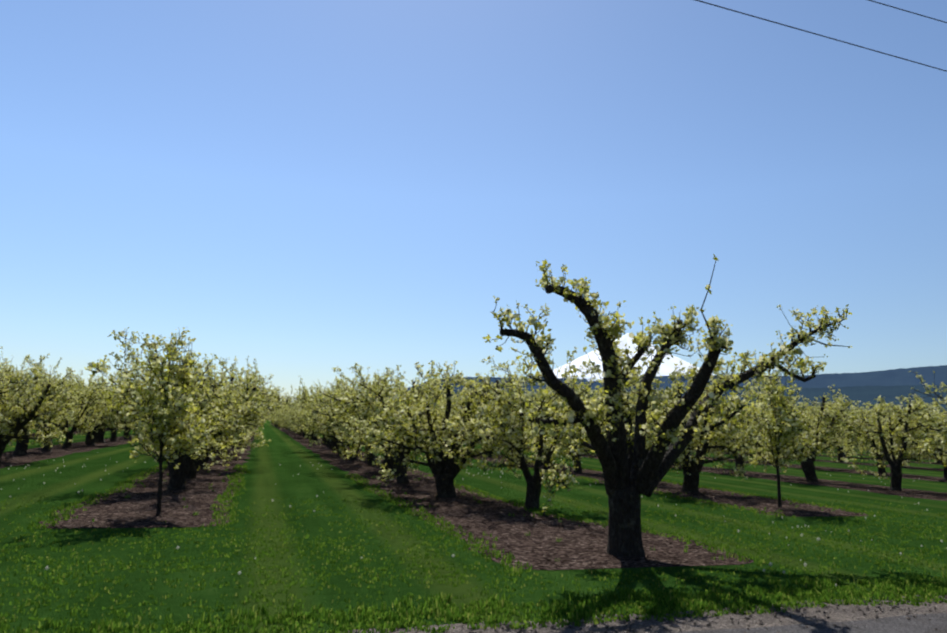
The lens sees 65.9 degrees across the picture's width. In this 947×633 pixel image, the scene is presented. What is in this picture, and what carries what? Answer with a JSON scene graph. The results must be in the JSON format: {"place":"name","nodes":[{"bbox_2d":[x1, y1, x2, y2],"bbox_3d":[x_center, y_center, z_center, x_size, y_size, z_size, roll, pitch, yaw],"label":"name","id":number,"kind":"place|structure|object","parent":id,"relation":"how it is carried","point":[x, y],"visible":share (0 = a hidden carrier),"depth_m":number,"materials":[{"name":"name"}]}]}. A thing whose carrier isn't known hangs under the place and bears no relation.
{"place":"outdoors","nodes":[
{"label":"outdoors","id":0,"kind":"place"},
{"bbox_2d":[0,420,946,632],"bbox_3d":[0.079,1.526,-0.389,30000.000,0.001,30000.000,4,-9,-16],"label":"ground","id":1,"kind":"structure","parent":0,"point":[280,458],"depth_m":9.77,"materials":[{"name":"green plant"}]},
{"bbox_2d":[0,452,942,585],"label":"dandelions","id":2,"kind":"object","parent":1,"relation":"on","point":[453,555],"visible":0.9,"depth_m":12.33,"materials":[{"name":"yellow plant"}]},
{"bbox_2d":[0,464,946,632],"bbox_3d":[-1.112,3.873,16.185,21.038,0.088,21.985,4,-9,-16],"label":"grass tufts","id":3,"kind":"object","parent":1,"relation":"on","point":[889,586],"visible":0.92,"depth_m":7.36,"materials":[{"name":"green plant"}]},
{"bbox_2d":[0,423,946,569],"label":"soil strips","id":4,"kind":"object","parent":1,"relation":"on","point":[583,545],"visible":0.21,"depth_m":13.20,"materials":[{"name":"brown soil"}]},
{"bbox_2d":[0,353,49,420],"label":"pear tree","id":5,"kind":"object","parent":4,"relation":"on","point":[5,374],"visible":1,"depth_m":19.80,"materials":[{"name":"green plant"}]},
{"bbox_2d":[0,355,77,455],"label":"pear tree","id":6,"kind":"object","parent":4,"relation":"on","point":[21,447],"visible":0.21,"depth_m":25.77,"materials":[{"name":"green plant"}]},
{"bbox_2d":[0,351,87,461],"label":"pear tree","id":7,"kind":"object","parent":4,"relation":"on","point":[30,410],"visible":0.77,"depth_m":22.69,"materials":[{"name":"green plant"}]},
{"bbox_2d":[12,367,103,451],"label":"pear tree","id":8,"kind":"object","parent":4,"relation":"on","point":[48,448],"visible":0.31,"depth_m":28.91,"materials":[{"name":"green plant"}]},
{"bbox_2d":[31,373,109,447],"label":"pear tree","id":9,"kind":"object","parent":4,"relation":"on","point":[83,425],"visible":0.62,"depth_m":32.25,"materials":[{"name":"green plant"}]},
{"bbox_2d":[46,379,138,444],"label":"pear tree","id":10,"kind":"object","parent":4,"relation":"on","point":[89,439],"visible":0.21,"depth_m":35.32,"materials":[{"name":"green plant"}]},
{"bbox_2d":[62,370,146,442],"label":"pear tree","id":11,"kind":"object","parent":4,"relation":"on","point":[100,437],"visible":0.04,"depth_m":38.83,"materials":[{"name":"green plant"}]},
{"bbox_2d":[99,390,134,440],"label":"pear tree","id":12,"kind":"object","parent":4,"relation":"on","point":[113,436],"depth_m":41.95,"materials":[{"name":"brown plant"}]},
{"bbox_2d":[108,413,144,438],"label":"pear tree","id":13,"kind":"object","parent":4,"relation":"on","point":[127,430],"visible":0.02,"depth_m":45.60,"materials":[{"name":"green plant"}]},
{"bbox_2d":[84,327,218,515],"bbox_3d":[-5.114,1.629,11.431,2.015,3.031,1.594,9,-11,-40],"label":"fruit tree","id":14,"kind":"object","parent":4,"relation":"on","point":[165,422],"visible":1,"depth_m":11.46,"materials":[{"name":"green plant"}]},
{"bbox_2d":[89,334,250,489],"bbox_3d":[-6.538,2.086,15.749,3.355,3.460,4.137,2,-11,-14],"label":"pear tree","id":15,"kind":"object","parent":4,"relation":"on","point":[202,399],"visible":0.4,"depth_m":15.44,"materials":[{"name":"green plant"}]},
{"bbox_2d":[122,387,265,478],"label":"pear tree","id":16,"kind":"object","parent":4,"relation":"on","point":[190,469],"visible":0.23,"depth_m":18.32,"materials":[{"name":"green plant"}]},
{"bbox_2d":[132,356,283,468],"bbox_3d":[-8.058,2.910,21.702,4.242,3.554,4.831,3,-4,17],"label":"pear tree","id":17,"kind":"object","parent":4,"relation":"on","point":[254,414],"visible":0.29,"depth_m":22.35,"materials":[{"name":"green plant"}]},
{"bbox_2d":[205,383,262,461],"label":"pear tree","id":18,"kind":"object","parent":4,"relation":"on","point":[249,426],"visible":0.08,"depth_m":25.36,"materials":[{"name":"green plant"}]},
{"bbox_2d":[186,376,286,456],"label":"pear tree","id":19,"kind":"object","parent":4,"relation":"on","point":[271,400],"visible":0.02,"depth_m":28.88,"materials":[{"name":"green plant"}]},
{"bbox_2d":[219,356,269,452],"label":"pear tree","id":20,"kind":"object","parent":4,"relation":"on","point":[253,375],"visible":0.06,"depth_m":31.53,"materials":[{"name":"green plant"}]},
{"bbox_2d":[264,385,297,426],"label":"pear tree","id":21,"kind":"object","parent":4,"relation":"on","point":[280,400],"visible":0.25,"depth_m":129.01,"materials":[{"name":"green plant"}]},
{"bbox_2d":[280,400,298,433],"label":"pear tree","id":22,"kind":"object","parent":4,"relation":"on","point":[287,409],"visible":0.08,"depth_m":72.68,"materials":[{"name":"green plant"}]},
{"bbox_2d":[280,398,305,432],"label":"pear tree","id":23,"kind":"object","parent":4,"relation":"on","point":[285,416],"depth_m":75.40,"materials":[{"name":"green plant"}]},
{"bbox_2d":[282,405,305,436],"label":"pear tree","id":24,"kind":"object","parent":4,"relation":"on","point":[287,415],"visible":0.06,"depth_m":61.87,"materials":[{"name":"green plant"}]},
{"bbox_2d":[281,386,310,403],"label":"pear tree","id":25,"kind":"object","parent":4,"relation":"on","point":[298,397],"visible":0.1,"depth_m":137.44,"materials":[{"name":"green plant"}]},
{"bbox_2d":[284,397,309,437],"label":"pear tree","id":26,"kind":"object","parent":4,"relation":"on","point":[290,411],"visible":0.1,"depth_m":58.77,"materials":[{"name":"green plant"}]},
{"bbox_2d":[285,401,308,435],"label":"pear tree","id":27,"kind":"object","parent":4,"relation":"on","point":[291,422],"visible":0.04,"depth_m":65.51,"materials":[{"name":"green plant"}]},
{"bbox_2d":[286,399,320,439],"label":"pear tree","id":28,"kind":"object","parent":4,"relation":"on","point":[311,435],"visible":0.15,"depth_m":51.68,"materials":[{"name":"green plant"}]},
{"bbox_2d":[299,402,322,442],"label":"pear tree","id":29,"kind":"object","parent":4,"relation":"on","point":[316,437],"visible":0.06,"depth_m":48.54,"materials":[{"name":"green plant"}]},
{"bbox_2d":[300,385,332,446],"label":"pear tree","id":30,"kind":"object","parent":4,"relation":"on","point":[327,441],"visible":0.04,"depth_m":42.61,"materials":[{"name":"green plant"}]},
{"bbox_2d":[291,376,350,451],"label":"pear tree","id":31,"kind":"object","parent":4,"relation":"on","point":[305,397],"visible":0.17,"depth_m":35.43,"materials":[{"name":"green plant"}]},
{"bbox_2d":[311,380,359,448],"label":"pear tree","id":32,"kind":"object","parent":4,"relation":"on","point":[331,404],"depth_m":38.41,"materials":[{"name":"green plant"}]},
{"bbox_2d":[302,381,378,459],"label":"pear tree","id":33,"kind":"object","parent":4,"relation":"on","point":[329,423],"visible":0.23,"depth_m":28.63,"materials":[{"name":"green plant"}]},
{"bbox_2d":[299,379,384,455],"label":"pear tree","id":34,"kind":"object","parent":4,"relation":"on","point":[316,430],"visible":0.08,"depth_m":31.72,"materials":[{"name":"green plant"}]},
{"bbox_2d":[325,376,396,465],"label":"pear tree","id":35,"kind":"object","parent":4,"relation":"on","point":[340,436],"visible":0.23,"depth_m":25.48,"materials":[{"name":"green plant"}]},
{"bbox_2d":[313,362,457,472],"bbox_3d":[-2.582,3.185,22.506,4.737,3.529,3.492,-5,-10,37],"label":"pear tree","id":36,"kind":"object","parent":4,"relation":"on","point":[390,462],"visible":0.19,"depth_m":22.14,"materials":[{"name":"green plant"}]},
{"bbox_2d":[331,362,452,483],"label":"pear tree","id":37,"kind":"object","parent":4,"relation":"on","point":[368,405],"visible":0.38,"depth_m":18.96,"materials":[{"name":"green plant"}]},
{"bbox_2d":[350,360,535,497],"bbox_3d":[-0.351,2.405,15.515,4.003,3.057,4.679,3,-8,-31],"label":"pear tree","id":38,"kind":"object","parent":4,"relation":"on","point":[445,469],"visible":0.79,"depth_m":15.33,"materials":[{"name":"green plant"}]},
{"bbox_2d":[440,388,475,446],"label":"pear tree","id":39,"kind":"object","parent":4,"relation":"on","point":[455,411],"visible":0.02,"depth_m":38.94,"materials":[{"name":"green plant"}]},
{"bbox_2d":[442,377,528,456],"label":"pear tree","id":40,"kind":"object","parent":4,"relation":"on","point":[476,412],"visible":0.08,"depth_m":35.00,"materials":[{"name":"green plant"}]},
{"bbox_2d":[482,382,551,459],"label":"pear tree","id":41,"kind":"object","parent":4,"relation":"on","point":[525,401],"visible":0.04,"depth_m":31.25,"materials":[{"name":"green plant"}]},
{"bbox_2d":[447,347,603,515],"bbox_3d":[1.190,2.210,14.130,3.137,3.147,3.151,4,-9,-18],"label":"pear tree","id":42,"kind":"object","parent":4,"relation":"on","point":[517,445],"visible":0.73,"depth_m":13.78,"materials":[{"name":"green plant"}]},
{"bbox_2d":[513,390,560,465],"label":"pear tree","id":43,"kind":"object","parent":4,"relation":"on","point":[529,400],"visible":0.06,"depth_m":28.44,"materials":[{"name":"green plant"}]},
{"bbox_2d":[531,386,605,471],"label":"pear tree","id":44,"kind":"object","parent":4,"relation":"on","point":[577,461],"visible":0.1,"depth_m":25.12,"materials":[{"name":"green plant"}]},
{"bbox_2d":[576,385,676,453],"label":"pear tree","id":45,"kind":"object","parent":4,"relation":"on","point":[603,399],"depth_m":21.89,"materials":[{"name":"green plant"}]},
{"bbox_2d":[629,391,653,457],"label":"pear tree","id":46,"kind":"object","parent":4,"relation":"on","point":[647,451],"visible":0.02,"depth_m":33.80,"materials":[{"name":"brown plant"}]},
{"bbox_2d":[482,254,851,556],"bbox_3d":[2.513,1.336,9.452,2.803,3.659,6.148,-7,-12,44],"label":"pear tree","id":47,"kind":"object","parent":4,"relation":"on","point":[631,473],"visible":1,"depth_m":8.91,"materials":[{"name":"green plant"}]},
{"bbox_2d":[646,400,714,466],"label":"pear tree","id":48,"kind":"object","parent":4,"relation":"on","point":[694,437],"visible":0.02,"depth_m":30.65,"materials":[{"name":"green plant"}]},
{"bbox_2d":[604,360,764,492],"bbox_3d":[5.389,2.908,19.010,3.763,3.424,3.826,4,-9,-17],"label":"pear tree","id":49,"kind":"object","parent":4,"relation":"on","point":[690,463],"visible":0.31,"depth_m":18.18,"materials":[{"name":"green plant"}]},
{"bbox_2d":[691,383,772,473],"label":"pear tree","id":50,"kind":"object","parent":4,"relation":"on","point":[739,460],"visible":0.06,"depth_m":27.15,"materials":[{"name":"green plant"}]},
{"bbox_2d":[738,405,789,462],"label":"pear tree","id":51,"kind":"object","parent":4,"relation":"on","point":[755,443],"visible":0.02,"depth_m":36.59,"materials":[{"name":"green plant"}]},
{"bbox_2d":[727,366,822,506],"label":"fruit tree","id":52,"kind":"object","parent":4,"relation":"on","point":[779,440],"visible":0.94,"depth_m":15.39,"materials":[{"name":"green plant"}]},
{"bbox_2d":[767,396,845,467],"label":"pear tree","id":53,"kind":"object","parent":4,"relation":"on","point":[811,416],"visible":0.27,"depth_m":32.61,"materials":[{"name":"green plant"}]},
{"bbox_2d":[751,384,864,481],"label":"pear tree","id":54,"kind":"object","parent":4,"relation":"on","point":[830,428],"visible":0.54,"depth_m":23.76,"materials":[{"name":"green plant"}]},
{"bbox_2d":[817,411,867,461],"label":"pear tree","id":55,"kind":"object","parent":4,"relation":"on","point":[839,455],"visible":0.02,"depth_m":40.30,"materials":[{"name":"green plant"}]},
{"bbox_2d":[835,434,862,456],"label":"pear tree","id":56,"kind":"object","parent":4,"relation":"on","point":[844,454],"depth_m":48.70,"materials":[{"name":"green plant"}]},
{"bbox_2d":[836,401,913,473],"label":"pear tree","id":57,"kind":"object","parent":4,"relation":"on","point":[873,444],"visible":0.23,"depth_m":29.61,"materials":[{"name":"green plant"}]},
{"bbox_2d":[858,407,898,452],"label":"pear tree","id":58,"kind":"object","parent":4,"relation":"on","point":[882,424],"depth_m":45.29,"materials":[{"name":"green plant"}]},
{"bbox_2d":[830,393,946,490],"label":"pear tree","id":59,"kind":"object","parent":4,"relation":"on","point":[910,431],"visible":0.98,"depth_m":21.03,"materials":[{"name":"green plant"}]},
{"bbox_2d":[853,397,940,466],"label":"pear tree","id":60,"kind":"object","parent":4,"relation":"on","point":[880,448],"depth_m":36.90,"materials":[{"name":"green plant"}]},
{"bbox_2d":[886,399,946,479],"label":"pear tree","id":61,"kind":"object","parent":4,"relation":"on","point":[932,455],"visible":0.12,"depth_m":26.68,"materials":[{"name":"green plant"}]},
{"bbox_2d":[896,371,946,465],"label":"pear tree","id":62,"kind":"object","parent":4,"relation":"on","point":[934,420],"visible":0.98,"depth_m":18.65,"materials":[{"name":"green plant"}]},
{"bbox_2d":[915,396,946,459],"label":"pear tree","id":63,"kind":"object","parent":4,"relation":"on","point":[944,437],"visible":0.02,"depth_m":33.59,"materials":[{"name":"green plant"}]},
{"bbox_2d":[340,596,946,632],"bbox_3d":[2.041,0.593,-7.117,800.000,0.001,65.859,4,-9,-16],"label":"road shoulder","id":64,"kind":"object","parent":1,"relation":"on","point":[839,614],"visible":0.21,"depth_m":6.04},
{"bbox_2d":[353,595,946,632],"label":"shoulder stones","id":65,"kind":"object","parent":64,"relation":"on","point":[706,615],"visible":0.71,"depth_m":6.05,"materials":[{"name":"grey gravel"}]},
{"bbox_2d":[0,0,946,401],"label":"sky","id":66,"kind":"structure","parent":0,"point":[305,189],"materials":[{"name":"blue"}]},
{"bbox_2d":[265,384,946,416],"bbox_3d":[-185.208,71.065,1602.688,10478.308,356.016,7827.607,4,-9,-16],"label":"hills","id":67,"kind":"structure","parent":0,"point":[867,394],"depth_m":4521.54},
{"bbox_2d":[271,365,946,402],"bbox_3d":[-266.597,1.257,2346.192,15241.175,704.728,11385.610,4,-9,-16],"label":"hills","id":68,"kind":"structure","parent":0,"point":[899,377],"depth_m":6911.62,"materials":[{"name":"blue"}]},
{"bbox_2d":[553,333,713,380],"bbox_3d":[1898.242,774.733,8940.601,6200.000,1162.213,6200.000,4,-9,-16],"label":"snowy mountain","id":69,"kind":"structure","parent":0,"point":[667,366],"depth_m":8390.75,"materials":[{"name":"white snow"}]},
{"bbox_2d":[679,613,946,632],"bbox_3d":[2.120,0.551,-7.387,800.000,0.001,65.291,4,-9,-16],"label":"road","id":70,"kind":"structure","parent":0,"point":[921,623],"depth_m":5.95,"materials":[{"name":"grey asphalt"}]},
{"bbox_2d":[695,0,946,71],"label":"power lines","id":71,"kind":"object","parent":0,"point":[833,38],"visible":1,"depth_m":11.44,"materials":[{"name":"black metal"}]}
]}

